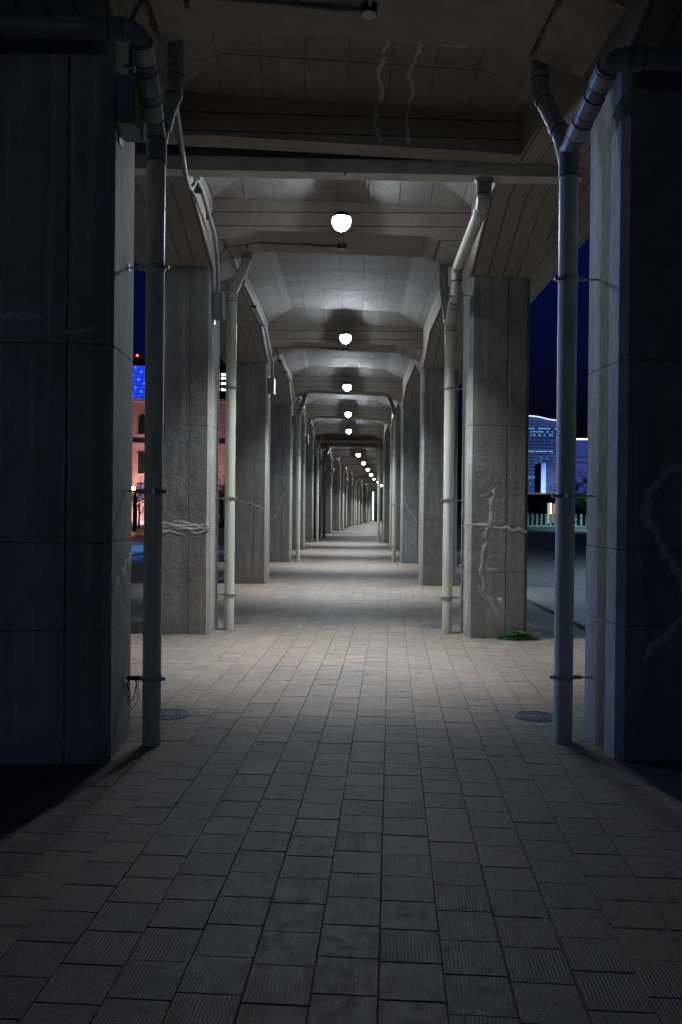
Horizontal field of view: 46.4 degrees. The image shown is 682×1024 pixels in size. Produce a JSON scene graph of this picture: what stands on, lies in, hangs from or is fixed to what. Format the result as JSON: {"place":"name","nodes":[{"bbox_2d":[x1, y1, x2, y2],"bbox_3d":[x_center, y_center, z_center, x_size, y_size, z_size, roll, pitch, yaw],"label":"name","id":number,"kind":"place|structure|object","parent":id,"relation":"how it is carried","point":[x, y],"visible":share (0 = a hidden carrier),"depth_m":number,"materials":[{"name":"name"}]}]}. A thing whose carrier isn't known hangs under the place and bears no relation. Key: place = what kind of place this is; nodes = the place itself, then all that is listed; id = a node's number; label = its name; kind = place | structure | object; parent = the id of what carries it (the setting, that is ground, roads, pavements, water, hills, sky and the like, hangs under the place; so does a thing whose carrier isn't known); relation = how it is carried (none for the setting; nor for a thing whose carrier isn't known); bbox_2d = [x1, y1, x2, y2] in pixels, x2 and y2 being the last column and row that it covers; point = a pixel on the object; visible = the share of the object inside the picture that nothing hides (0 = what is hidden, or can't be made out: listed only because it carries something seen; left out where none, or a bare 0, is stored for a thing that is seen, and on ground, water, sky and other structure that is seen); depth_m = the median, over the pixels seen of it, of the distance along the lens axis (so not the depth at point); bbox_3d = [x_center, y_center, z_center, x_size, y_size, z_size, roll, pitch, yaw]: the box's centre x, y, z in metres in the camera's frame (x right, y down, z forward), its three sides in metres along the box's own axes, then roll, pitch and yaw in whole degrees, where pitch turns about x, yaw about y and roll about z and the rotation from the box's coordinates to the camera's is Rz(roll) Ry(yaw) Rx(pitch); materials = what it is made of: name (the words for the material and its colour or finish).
{"place":"outdoors","nodes":[
{"label":"outdoors","id":0,"kind":"place"},
{"bbox_2d":[130,533,223,553],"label":"road","id":1,"kind":"structure","parent":0,"point":[137,537],"depth_m":34.82,"materials":[{"name":"asphalt"}]},
{"bbox_2d":[131,542,143,550],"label":"crosswalk","id":2,"kind":"structure","parent":1,"relation":"on","point":[137,548],"depth_m":28.27,"materials":[{"name":"paint"}]},
{"bbox_2d":[131,534,223,556],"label":"kerb","id":3,"kind":"structure","parent":1,"relation":"on","point":[136,554],"depth_m":24.56,"materials":[{"name":"concrete"}]},
{"bbox_2d":[0,535,681,1023],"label":"pavement","id":4,"kind":"structure","parent":0,"point":[350,789],"depth_m":3.58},
{"bbox_2d":[0,38,134,764],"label":"concrete pillar","id":5,"kind":"structure","parent":4,"relation":"on","point":[67,169],"depth_m":4.60,"materials":[{"name":"grey concrete"}]},
{"bbox_2d":[116,73,143,147],"bbox_3d":[-1.258,-2.394,4.748,0.121,0.410,0.250,1,0,-3],"label":"switch box","id":6,"kind":"object","parent":5,"relation":"attached to","point":[129,119],"visible":0.83,"depth_m":4.63,"materials":[{"name":"grey paint"}]},
{"bbox_2d":[0,14,184,746],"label":"drain pipe","id":7,"kind":"object","parent":4,"relation":"on","point":[159,114],"visible":1,"depth_m":4.94,"materials":[{"name":"plastic"}]},
{"bbox_2d":[123,676,139,707],"bbox_3d":[-1.314,1.131,5.001,0.105,0.212,0.058,1,0,0],"label":"wire bundle","id":8,"kind":"object","parent":7,"relation":"hanging from","point":[129,678],"visible":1,"depth_m":4.99,"materials":[{"name":"black rubber"}]},
{"bbox_2d":[161,708,188,719],"bbox_3d":[-1.240,1.457,5.728,0.294,0.018,0.294,1,0,-7],"label":"manhole cover","id":9,"kind":"object","parent":4,"relation":"on","point":[170,713],"visible":0.69,"depth_m":5.73,"materials":[{"name":"metal"}]},
{"bbox_2d":[162,265,219,634],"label":"concrete pillar","id":10,"kind":"structure","parent":4,"relation":"on","point":[190,464],"depth_m":9.29,"materials":[{"name":"grey concrete"}]},
{"bbox_2d":[213,289,225,324],"bbox_3d":[-1.438,-2.422,9.415,0.121,0.410,0.250,1,0,1],"label":"switch box","id":11,"kind":"object","parent":10,"relation":"attached to","point":[219,305],"visible":1,"depth_m":9.30,"materials":[{"name":"grey paint"}]},
{"bbox_2d":[215,252,251,630],"bbox_3d":[-1.276,-1.157,9.783,0.233,5.180,0.512,1,0,39],"label":"drain pipe","id":12,"kind":"object","parent":4,"relation":"on","point":[230,498],"visible":0.98,"depth_m":9.62,"materials":[{"name":"plastic"}]},
{"bbox_2d":[234,620,249,623],"bbox_3d":[-1.325,1.431,10.308,0.294,0.018,0.294,0,0,-22],"label":"manhole cover","id":13,"kind":"object","parent":4,"relation":"on","point":[240,622],"visible":0.65,"depth_m":10.29,"materials":[{"name":"metal"}]},
{"bbox_2d":[234,362,270,583],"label":"concrete pillar","id":14,"kind":"structure","parent":4,"relation":"on","point":[252,473],"depth_m":15.49,"materials":[{"name":"grey concrete"}]},
{"bbox_2d":[268,378,274,396],"bbox_3d":[-1.357,-2.456,15.615,0.121,0.410,0.250,1,0,1],"label":"switch box","id":15,"kind":"object","parent":14,"relation":"attached to","point":[271,388],"visible":1,"depth_m":15.50,"materials":[{"name":"grey paint"}]},
{"bbox_2d":[269,404,292,561],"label":"concrete pillar","id":16,"kind":"structure","parent":4,"relation":"on","point":[281,482],"depth_m":21.69,"materials":[{"name":"grey concrete"}]},
{"bbox_2d":[292,414,296,428],"bbox_3d":[-1.278,-2.489,21.814,0.118,0.410,0.250,1,0,1],"label":"switch box","id":17,"kind":"object","parent":16,"relation":"attached to","point":[294,420],"visible":1,"depth_m":21.70,"materials":[{"name":"grey paint"}]},
{"bbox_2d":[292,427,305,549],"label":"concrete pillar","id":18,"kind":"structure","parent":4,"relation":"on","point":[303,491],"depth_m":27.89,"materials":[{"name":"grey concrete"}]},
{"bbox_2d":[305,434,308,445],"bbox_3d":[-1.196,-2.523,28.014,0.118,0.410,0.250,1,0,1],"label":"switch box","id":19,"kind":"object","parent":18,"relation":"attached to","point":[306,439],"visible":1,"depth_m":27.89,"materials":[{"name":"grey paint"}]},
{"bbox_2d":[292,394,306,560],"bbox_3d":[-1.114,-1.225,22.182,0.233,5.180,0.512,1,0,39],"label":"drain pipe","id":20,"kind":"object","parent":4,"relation":"on","point":[298,455],"visible":0.98,"depth_m":22.01,"materials":[{"name":"plastic"}]},
{"bbox_2d":[305,442,313,541],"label":"concrete pillar","id":21,"kind":"structure","parent":4,"relation":"on","point":[309,503],"depth_m":34.09,"materials":[{"name":"grey concrete"}]},
{"bbox_2d":[313,453,321,537],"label":"concrete pillar","id":22,"kind":"structure","parent":4,"relation":"on","point":[314,518],"depth_m":38.81,"materials":[{"name":"grey concrete"}]},
{"bbox_2d":[313,435,322,541],"bbox_3d":[-0.952,-1.292,34.580,0.233,5.180,0.512,1,0,39],"label":"drain pipe","id":23,"kind":"object","parent":4,"relation":"on","point":[317,489],"visible":0.96,"depth_m":34.41,"materials":[{"name":"plastic"}]},
{"bbox_2d":[322,447,329,537],"bbox_3d":[-0.741,-1.226,39.263,0.233,5.000,0.512,1,0,43],"label":"drain pipe","id":24,"kind":"object","parent":4,"relation":"on","point":[324,484],"visible":0.98,"depth_m":39.10,"materials":[{"name":"plastic"}]},
{"bbox_2d":[375,449,381,498],"bbox_3d":[1.791,-1.200,39.068,0.233,5.000,0.512,0,0,-34],"label":"drain pipe","id":25,"kind":"object","parent":4,"relation":"on","point":[376,450],"visible":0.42,"depth_m":38.93,"materials":[{"name":"plastic"}]},
{"bbox_2d":[375,437,382,542],"bbox_3d":[1.587,-1.267,34.547,0.233,5.180,0.512,0,0,-38],"label":"drain pipe","id":26,"kind":"object","parent":4,"relation":"on","point":[379,474],"visible":0.81,"depth_m":34.38,"materials":[{"name":"plastic"}]},
{"bbox_2d":[381,456,382,538],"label":"concrete pillar","id":27,"kind":"structure","parent":4,"relation":"on","point":[382,490],"depth_m":38.56,"materials":[{"name":"grey concrete"}]},
{"bbox_2d":[382,445,389,542],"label":"concrete pillar","id":28,"kind":"structure","parent":4,"relation":"on","point":[386,489],"depth_m":34.04,"materials":[{"name":"grey concrete"}]},
{"bbox_2d":[387,397,399,561],"bbox_3d":[1.425,-1.200,22.148,0.233,5.180,0.512,0,0,-38],"label":"drain pipe","id":29,"kind":"object","parent":4,"relation":"on","point":[394,504],"visible":0.93,"depth_m":21.98,"materials":[{"name":"plastic"}]},
{"bbox_2d":[389,431,400,550],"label":"concrete pillar","id":30,"kind":"structure","parent":4,"relation":"on","point":[398,493],"depth_m":27.85,"materials":[{"name":"grey concrete"}]},
{"bbox_2d":[399,409,419,563],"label":"concrete pillar","id":31,"kind":"structure","parent":4,"relation":"on","point":[409,483],"depth_m":21.64,"materials":[{"name":"grey concrete"}]},
{"bbox_2d":[134,142,590,444],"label":"viaduct deck","id":32,"kind":"structure","parent":31,"relation":"on","point":[373,289],"depth_m":10.96,"materials":[{"name":"concrete"}]},
{"bbox_2d":[167,56,219,290],"bbox_3d":[-1.364,-2.918,7.428,0.148,0.733,3.841,1,0,-4],"label":"flexible hose","id":33,"kind":"object","parent":32,"relation":"hanging from","point":[196,185],"visible":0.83,"depth_m":7.94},
{"bbox_2d":[232,259,273,377],"bbox_3d":[-1.387,-2.979,12.757,0.125,0.792,5.721,1,0,1],"label":"conduit","id":34,"kind":"object","parent":32,"relation":"attached to","point":[235,263],"visible":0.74,"depth_m":13.70,"materials":[{"name":"grey metal"}]},
{"bbox_2d":[219,242,337,290],"bbox_3d":[-0.768,-2.949,9.635,1.446,0.690,0.259,1,0,-9],"label":"conduit","id":35,"kind":"object","parent":32,"relation":"attached to","point":[301,244],"visible":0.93,"depth_m":9.64,"materials":[{"name":"metal"}]},
{"bbox_2d":[278,354,295,414],"bbox_3d":[-1.306,-3.013,18.956,0.125,0.792,5.721,1,0,1],"label":"conduit","id":36,"kind":"object","parent":32,"relation":"attached to","point":[284,367],"visible":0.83,"depth_m":20.35,"materials":[{"name":"grey metal"}]},
{"bbox_2d":[298,397,307,435],"bbox_3d":[-1.225,-3.047,25.156,0.125,0.792,5.721,1,0,1],"label":"conduit","id":37,"kind":"object","parent":32,"relation":"attached to","point":[299,399],"visible":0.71,"depth_m":27.14,"materials":[{"name":"grey metal"}]},
{"bbox_2d":[270,346,342,373],"bbox_3d":[-0.687,-2.983,15.834,1.446,0.690,0.259,1,0,-9],"label":"conduit","id":38,"kind":"object","parent":32,"relation":"attached to","point":[306,346],"visible":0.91,"depth_m":15.84,"materials":[{"name":"metal"}]},
{"bbox_2d":[309,421,315,448],"bbox_3d":[-1.144,-3.081,31.355,0.125,0.792,5.721,1,0,1],"label":"conduit","id":39,"kind":"object","parent":32,"relation":"attached to","point":[314,433],"visible":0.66,"depth_m":33.28,"materials":[{"name":"grey metal"}]},
{"bbox_2d":[293,391,344,411],"bbox_3d":[-0.606,-3.017,22.033,1.446,0.690,0.259,1,0,-9],"label":"conduit","id":40,"kind":"object","parent":32,"relation":"attached to","point":[323,392],"visible":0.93,"depth_m":22.04,"materials":[{"name":"metal"}]},
{"bbox_2d":[308,417,346,421],"bbox_3d":[-0.525,-3.051,28.233,1.446,0.690,0.259,1,0,-9],"label":"conduit","id":41,"kind":"object","parent":32,"relation":"attached to","point":[328,417],"visible":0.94,"depth_m":28.24,"materials":[{"name":"metal"}]},
{"bbox_2d":[332,211,350,250],"bbox_3d":[0.009,-3.315,9.333,0.224,0.315,0.706,1,0,1],"label":"arcade lamp","id":42,"kind":"object","parent":32,"relation":"attached to","point":[341,221],"visible":1,"depth_m":9.07,"materials":[{"name":"white glass"}]},
{"bbox_2d":[340,331,350,350],"bbox_3d":[0.090,-3.349,15.532,0.224,0.315,0.706,1,0,1],"label":"arcade lamp","id":43,"kind":"object","parent":32,"relation":"attached to","point":[345,337],"visible":1,"depth_m":15.28,"materials":[{"name":"white glass"}]},
{"bbox_2d":[343,382,350,394],"bbox_3d":[0.171,-3.382,21.731,0.224,0.315,0.706,1,0,1],"label":"arcade lamp","id":44,"kind":"object","parent":32,"relation":"attached to","point":[347,386],"visible":1,"depth_m":21.49,"materials":[{"name":"white glass"}]},
{"bbox_2d":[345,410,350,419],"bbox_3d":[0.253,-3.416,27.931,0.224,0.315,0.706,1,0,1],"label":"arcade lamp","id":45,"kind":"object","parent":32,"relation":"attached to","point":[348,413],"visible":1,"depth_m":27.67,"materials":[{"name":"white glass"}]},
{"bbox_2d":[421,624,441,627],"bbox_3d":[1.165,1.456,10.108,0.294,0.018,0.294,1,0,40],"label":"manhole cover","id":46,"kind":"object","parent":4,"relation":"on","point":[431,626],"visible":0.83,"depth_m":10.10,"materials":[{"name":"metal"}]},
{"bbox_2d":[418,369,458,585],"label":"concrete pillar","id":47,"kind":"structure","parent":4,"relation":"on","point":[431,468],"depth_m":15.45,"materials":[{"name":"grey concrete"}]},
{"bbox_2d":[439,176,493,633],"bbox_3d":[1.345,-1.110,8.697,0.290,5.150,2.865,1,0,0],"label":"drain pipe","id":48,"kind":"object","parent":4,"relation":"on","point":[450,305],"visible":0.99,"depth_m":9.52,"materials":[{"name":"plastic"}]},
{"bbox_2d":[460,276,529,637],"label":"concrete pillar","id":49,"kind":"structure","parent":4,"relation":"on","point":[495,418],"depth_m":9.24,"materials":[{"name":"concrete"}]},
{"bbox_2d":[496,631,540,639],"bbox_3d":[2.049,1.418,9.166,0.534,0.105,0.175,1,0,0],"label":"weed clump","id":50,"kind":"object","parent":4,"relation":"on","point":[524,635],"visible":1,"depth_m":9.15,"materials":[{"name":"green plant"}]},
{"bbox_2d":[514,710,552,721],"bbox_3d":[1.405,1.483,5.768,0.294,0.018,0.294,0,0,-14],"label":"manhole cover","id":51,"kind":"object","parent":4,"relation":"on","point":[533,716],"visible":0.94,"depth_m":5.76,"materials":[{"name":"metal"}]},
{"bbox_2d":[531,44,681,743],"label":"drain pipe","id":52,"kind":"object","parent":4,"relation":"on","point":[570,140],"visible":1,"depth_m":5.10,"materials":[{"name":"plastic"}]},
{"bbox_2d":[584,70,681,761],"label":"concrete pillar","id":53,"kind":"structure","parent":4,"relation":"on","point":[633,667],"depth_m":4.76,"materials":[{"name":"grey concrete"}]},
{"bbox_3d":[2.274,-0.550,-1.132,0.700,4.254,0.600,1,0,-3],"label":"concrete pillar","id":54,"kind":"object","parent":4,"relation":"on","visible":0},
{"bbox_2d":[0,0,681,168],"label":"viaduct deck","id":55,"kind":"structure","parent":54,"relation":"on","point":[446,80],"depth_m":6.56,"materials":[{"name":"concrete"}]},
{"bbox_2d":[125,0,360,74],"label":"conduit","id":56,"kind":"object","parent":55,"relation":"attached to","point":[130,67],"visible":0.92,"depth_m":5.03,"materials":[{"name":"metal"}]},
{"bbox_2d":[135,155,583,183],"bbox_3d":[0.011,-3.159,7.334,4.396,0.187,0.186,1,0,0],"label":"rain gutter","id":57,"kind":"object","parent":55,"relation":"attached to","point":[327,168],"visible":0.89,"depth_m":7.27,"materials":[{"name":"metal"}]},
{"bbox_2d":[360,0,377,19],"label":"arcade lamp","id":58,"kind":"object","parent":55,"relation":"attached to","point":[369,9],"visible":1,"depth_m":5.01,"materials":[{"name":"plastic"}]},
{"bbox_2d":[321,521,381,535],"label":"path","id":59,"kind":"structure","parent":0,"point":[369,528],"depth_m":53.09,"materials":[{"name":"grey tile"}]},
{"bbox_2d":[321,463,332,533],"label":"concrete pillar","id":60,"kind":"structure","parent":59,"relation":"on","point":[328,516],"depth_m":44.98,"materials":[{"name":"grey concrete"}]},
{"bbox_2d":[332,470,340,530],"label":"concrete pillar","id":61,"kind":"structure","parent":59,"relation":"on","point":[336,500],"depth_m":51.17,"materials":[{"name":"grey concrete"}]},
{"bbox_2d":[340,476,347,528],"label":"concrete pillar","id":62,"kind":"structure","parent":59,"relation":"on","point":[345,500],"depth_m":57.34,"materials":[{"name":"grey concrete"}]},
{"bbox_2d":[342,465,346,530],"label":"drain pipe","id":63,"kind":"object","parent":59,"relation":"on","point":[343,497],"visible":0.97,"depth_m":51.46,"materials":[{"name":"plastic"}]},
{"bbox_2d":[347,480,352,526],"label":"concrete pillar","id":64,"kind":"structure","parent":59,"relation":"on","point":[349,503],"depth_m":63.53,"materials":[{"name":"grey concrete"}]},
{"bbox_2d":[352,484,356,524],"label":"concrete pillar","id":65,"kind":"structure","parent":59,"relation":"on","point":[355,507],"depth_m":68.28,"materials":[{"name":"grey concrete"}]},
{"bbox_2d":[352,476,357,525],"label":"drain pipe","id":66,"kind":"object","parent":59,"relation":"on","point":[354,506],"visible":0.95,"depth_m":63.82,"materials":[{"name":"plastic"}]},
{"bbox_2d":[357,480,361,524],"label":"drain pipe","id":67,"kind":"object","parent":59,"relation":"on","point":[358,506],"visible":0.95,"depth_m":68.56,"materials":[{"name":"plastic"}]},
{"bbox_2d":[357,487,362,523],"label":"concrete pillar","id":68,"kind":"structure","parent":59,"relation":"on","point":[361,506],"depth_m":74.45,"materials":[{"name":"grey concrete"}]},
{"bbox_2d":[362,490,366,522],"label":"concrete pillar","id":69,"kind":"structure","parent":59,"relation":"on","point":[364,518],"depth_m":80.61,"materials":[{"name":"grey concrete"}]},
{"bbox_2d":[367,492,371,521],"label":"concrete pillar","id":70,"kind":"structure","parent":59,"relation":"on","point":[369,507],"depth_m":86.78,"materials":[{"name":"grey concrete"}]},
{"bbox_2d":[368,487,370,522],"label":"drain pipe","id":71,"kind":"object","parent":59,"relation":"on","point":[368,502],"visible":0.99,"depth_m":80.90,"materials":[{"name":"plastic"}]},
{"bbox_2d":[371,481,457,521],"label":"end wall","id":72,"kind":"structure","parent":59,"relation":"on","point":[374,505],"depth_m":89.19,"materials":[{"name":"white"}]},
{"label":"concrete pillar","id":73,"kind":"object","parent":59,"relation":"on","visible":0},
{"bbox_2d":[314,437,382,479],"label":"viaduct deck","id":74,"kind":"structure","parent":73,"relation":"on","point":[368,454],"depth_m":44.90,"materials":[{"name":"concrete"}]},
{"bbox_2d":[314,440,382,442],"bbox_3d":[0.390,-3.244,36.703,4.396,0.147,0.168,1,0,3],"label":"rain gutter","id":75,"kind":"object","parent":74,"relation":"attached to","point":[349,441],"visible":0.72,"depth_m":36.62,"materials":[{"name":"grey metal"}]},
{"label":"concrete pillar","id":76,"kind":"object","parent":59,"relation":"on","visible":0},
{"bbox_2d":[354,479,381,491],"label":"viaduct deck","id":77,"kind":"structure","parent":76,"relation":"on","point":[365,484],"depth_m":78.33,"materials":[{"name":"concrete"}]},
{"bbox_2d":[354,477,376,478],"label":"rain gutter","id":78,"kind":"object","parent":77,"relation":"attached to","point":[364,478],"visible":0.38,"depth_m":66.15,"materials":[{"name":"grey metal"}]},
{"bbox_2d":[132,509,585,635],"bbox_3d":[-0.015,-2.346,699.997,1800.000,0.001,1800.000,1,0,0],"label":"ground","id":79,"kind":"structure","parent":0,"point":[541,619],"depth_m":12.18,"materials":[{"name":"grey concrete"}]},
{"bbox_2d":[132,486,134,526],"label":"lantern","id":80,"kind":"object","parent":79,"relation":"on","point":[133,487],"visible":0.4,"depth_m":49.47,"materials":[{"name":"black"}]},
{"bbox_2d":[132,473,143,531],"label":"tree","id":81,"kind":"object","parent":79,"relation":"on","point":[135,501],"visible":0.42,"depth_m":45.94,"materials":[{"name":"brown plant"}]},
{"bbox_2d":[132,482,143,528],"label":"tree","id":82,"kind":"object","parent":79,"relation":"on","point":[139,510],"visible":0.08,"depth_m":51.96,"materials":[{"name":"brown plant"}]},
{"bbox_2d":[132,506,143,529],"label":"street fence","id":83,"kind":"object","parent":79,"relation":"on","point":[139,519],"visible":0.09,"depth_m":48.80,"materials":[{"name":"metal"}]},
{"bbox_2d":[133,354,144,397],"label":"lit tower","id":84,"kind":"structure","parent":79,"relation":"on","point":[138,378],"depth_m":209.77,"materials":[{"name":"blue glass"}]},
{"bbox_2d":[132,398,225,525],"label":"brick building","id":85,"kind":"structure","parent":79,"relation":"on","point":[138,425],"depth_m":62.27,"materials":[{"name":"pink brick"}]},
{"bbox_2d":[137,453,143,474],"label":"window","id":86,"kind":"structure","parent":85,"relation":"in","point":[137,453],"depth_m":62.18,"materials":[{"name":"pink stone"}]},
{"bbox_2d":[138,454,143,473],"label":"window pane","id":87,"kind":"structure","parent":85,"relation":"in","point":[140,456],"depth_m":62.12,"materials":[{"name":"black glass"}]},
{"bbox_2d":[138,484,143,498],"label":"window","id":88,"kind":"structure","parent":85,"relation":"in","point":[142,486],"depth_m":62.18,"materials":[{"name":"glass"}]},
{"bbox_2d":[138,416,144,433],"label":"window","id":89,"kind":"structure","parent":85,"relation":"in","point":[141,422],"depth_m":62.18,"materials":[{"name":"black glass"}]},
{"bbox_2d":[218,471,224,526],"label":"tree","id":90,"kind":"object","parent":79,"relation":"on","point":[221,494],"visible":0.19,"depth_m":57.92,"materials":[{"name":"brown plant"}]},
{"bbox_2d":[218,508,224,526],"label":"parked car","id":91,"kind":"object","parent":79,"relation":"on","point":[219,512],"visible":0.2,"depth_m":59.57,"materials":[{"name":"black metal"}]},
{"bbox_2d":[219,358,225,398],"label":"office building","id":92,"kind":"structure","parent":79,"relation":"on","point":[222,383],"depth_m":179.83,"materials":[{"name":"black"}]},
{"bbox_2d":[528,415,556,492],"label":"hotel tower","id":93,"kind":"structure","parent":79,"relation":"on","point":[542,441],"depth_m":299.84,"materials":[{"name":"blue"}]},
{"bbox_2d":[535,463,555,492],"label":"side block","id":94,"kind":"structure","parent":79,"relation":"on","point":[544,472],"depth_m":240.05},
{"bbox_2d":[528,493,581,493],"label":"pavilion","id":95,"kind":"structure","parent":79,"relation":"on","point":[546,493],"depth_m":124.69,"materials":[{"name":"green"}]},
{"bbox_2d":[525,514,586,527],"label":"plaza fence","id":96,"kind":"object","parent":79,"relation":"on","point":[541,519],"visible":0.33,"depth_m":70.21,"materials":[{"name":"metal"}]},
{"bbox_2d":[528,494,586,524],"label":"pavilion","id":97,"kind":"structure","parent":79,"relation":"on","point":[539,504],"depth_m":80.00,"materials":[{"name":"brown"}]},
{"bbox_2d":[552,504,555,521],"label":"doorway","id":98,"kind":"structure","parent":97,"relation":"in","point":[554,505],"depth_m":79.94,"materials":[{"name":"brown"}]},
{"bbox_2d":[547,473,586,508],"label":"tree","id":99,"kind":"object","parent":79,"relation":"on","point":[577,485],"visible":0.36,"depth_m":69.83,"materials":[{"name":"green plant"}]},
{"bbox_2d":[575,466,586,489],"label":"tree","id":100,"kind":"object","parent":79,"relation":"on","point":[583,471],"visible":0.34,"depth_m":80.00,"materials":[{"name":"green plant"}]},
{"bbox_2d":[575,487,586,511],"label":"tree","id":101,"kind":"object","parent":79,"relation":"on","point":[585,500],"visible":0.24,"depth_m":68.43,"materials":[{"name":"green plant"}]},
{"bbox_2d":[575,438,587,494],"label":"lavender tower","id":102,"kind":"structure","parent":79,"relation":"on","point":[581,453],"depth_m":289.90,"materials":[{"name":"blue"}]},
{"bbox_2d":[130,532,588,628],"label":"plaza","id":103,"kind":"structure","parent":0,"point":[540,572],"depth_m":18.53,"materials":[{"name":"concrete"}]},
{"bbox_2d":[132,237,589,509],"label":"sky","id":104,"kind":"structure","parent":0,"point":[544,308],"materials":[{"name":"blue"}]}
]}

